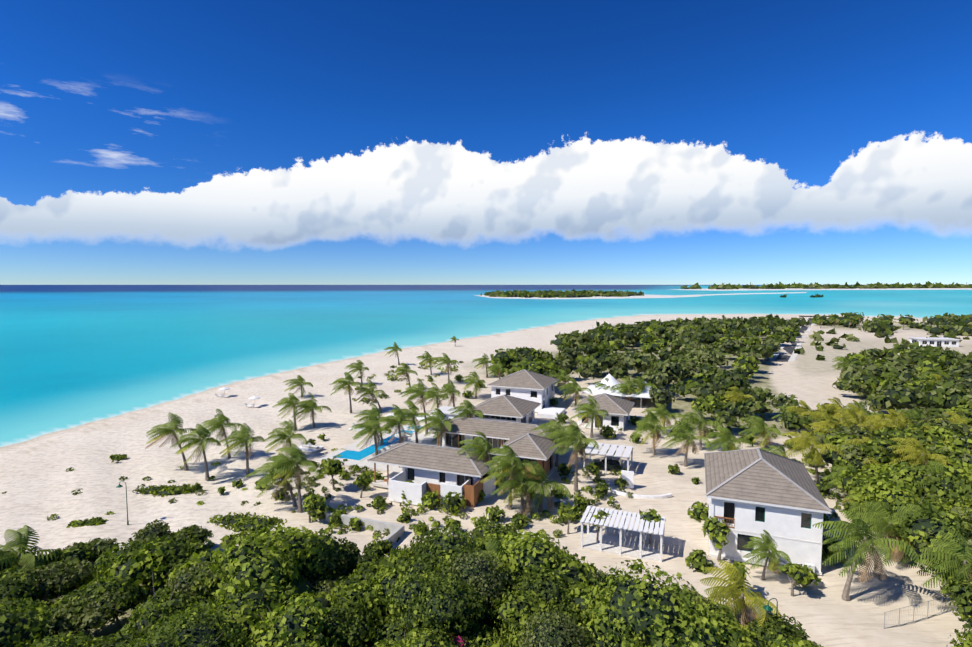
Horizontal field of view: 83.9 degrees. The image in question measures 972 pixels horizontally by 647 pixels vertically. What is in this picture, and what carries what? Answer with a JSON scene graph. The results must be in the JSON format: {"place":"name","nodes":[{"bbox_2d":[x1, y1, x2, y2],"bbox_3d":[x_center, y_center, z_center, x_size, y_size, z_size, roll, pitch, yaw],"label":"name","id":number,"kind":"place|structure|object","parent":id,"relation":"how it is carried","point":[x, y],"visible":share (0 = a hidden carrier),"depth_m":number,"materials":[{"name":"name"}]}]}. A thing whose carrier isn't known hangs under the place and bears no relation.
{"place":"outdoors","nodes":[
{"label":"outdoors","id":0,"kind":"place"},
{"bbox_2d":[0,314,971,646],"bbox_3d":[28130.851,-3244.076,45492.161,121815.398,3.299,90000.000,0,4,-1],"label":"ground","id":1,"kind":"structure","parent":0,"point":[38,484],"depth_m":79.26,"materials":[{"name":"beige sand"}]},
{"bbox_2d":[0,519,823,646],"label":"scrub","id":2,"kind":"object","parent":1,"relation":"on","point":[576,620],"depth_m":40.82,"materials":[{"name":"green plant"}]},
{"bbox_2d":[116,481,777,619],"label":"lamps","id":3,"kind":"object","parent":1,"relation":"on","point":[767,607],"visible":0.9,"depth_m":41.69,"materials":[{"name":"black metal"}]},
{"bbox_2d":[0,315,971,629],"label":"palms","id":4,"kind":"object","parent":1,"relation":"on","point":[860,537],"visible":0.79,"depth_m":75.54,"materials":[{"name":"green plant"}]},
{"bbox_2d":[2,360,971,646],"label":"shrubs","id":5,"kind":"object","parent":1,"relation":"on","point":[960,492],"depth_m":65.88,"materials":[{"name":"green plant"}]},
{"bbox_2d":[215,369,831,574],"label":"villa","id":6,"kind":"object","parent":1,"relation":"on","point":[756,492],"visible":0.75,"depth_m":69.88,"materials":[{"name":"painted plaster walls"},{"name":"roof shingles"},{"name":"wood"}]},
{"bbox_2d":[591,456,622,470],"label":"car","id":7,"kind":"object","parent":1,"relation":"on","point":[615,463],"visible":0.85,"depth_m":82.44,"materials":[{"name":"grey paint"}]},
{"bbox_2d":[583,374,652,397],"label":"tent","id":8,"kind":"object","parent":1,"relation":"on","point":[611,381],"visible":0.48,"depth_m":126.97,"materials":[{"name":"white fabric"}]},
{"bbox_2d":[487,312,971,431],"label":"scrub","id":9,"kind":"object","parent":1,"relation":"on","point":[929,352],"depth_m":163.57,"materials":[{"name":"green plant"}]},
{"bbox_2d":[884,596,956,628],"bbox_3d":[37.435,24.258,45.767,10.153,1.600,0.067,-1,4,-18],"label":"fence","id":10,"kind":"object","parent":1,"relation":"on","point":[917,611],"visible":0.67,"depth_m":45.35,"materials":[{"name":"grey wood"}]},
{"bbox_2d":[908,337,960,346],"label":"service building","id":11,"kind":"structure","parent":1,"relation":"on","point":[939,342],"depth_m":246.72,"materials":[{"name":"white paint"}]},
{"bbox_2d":[0,285,971,446],"bbox_3d":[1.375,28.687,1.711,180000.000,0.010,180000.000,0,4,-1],"label":"sea","id":12,"kind":"structure","parent":0,"point":[71,356],"depth_m":410.84,"materials":[{"name":"liquid"}]},
{"bbox_2d":[480,281,971,297],"bbox_3d":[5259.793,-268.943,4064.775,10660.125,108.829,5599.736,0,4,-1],"label":"vegetation","id":13,"kind":"object","parent":12,"relation":"on","point":[615,293],"materials":[{"name":"green plant"}]},
{"bbox_2d":[678,292,806,295],"bbox_3d":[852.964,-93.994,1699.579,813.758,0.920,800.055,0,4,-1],"label":"sand bar","id":14,"kind":"object","parent":12,"relation":"on","point":[741,293],"visible":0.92,"depth_m":1699.56,"materials":[{"name":"white sand"}]},
{"bbox_2d":[0,0,971,284],"label":"sky","id":15,"kind":"structure","parent":0,"point":[143,142],"materials":[{"name":"blue"}]},
{"bbox_2d":[474,295,698,298],"bbox_3d":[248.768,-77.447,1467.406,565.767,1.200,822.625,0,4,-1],"label":"sandbar","id":16,"kind":"structure","parent":0,"point":[647,296],"depth_m":1197.15,"materials":[{"name":"white sand"}]},
{"bbox_2d":[581,394,663,408],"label":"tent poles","id":17,"kind":"object","parent":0,"point":[625,397],"visible":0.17,"depth_m":134.44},
{"bbox_2d":[768,318,814,361],"bbox_3d":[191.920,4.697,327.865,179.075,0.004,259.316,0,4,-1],"label":"buildings","id":18,"kind":"structure","parent":0,"point":[782,357],"depth_m":239.26,"materials":[{"name":"concrete"}]},
{"bbox_2d":[673,288,971,290],"bbox_3d":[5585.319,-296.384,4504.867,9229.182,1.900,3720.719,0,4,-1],"label":"distant beach","id":19,"kind":"structure","parent":0,"point":[832,289],"depth_m":3149.91,"materials":[{"name":"white sand"}]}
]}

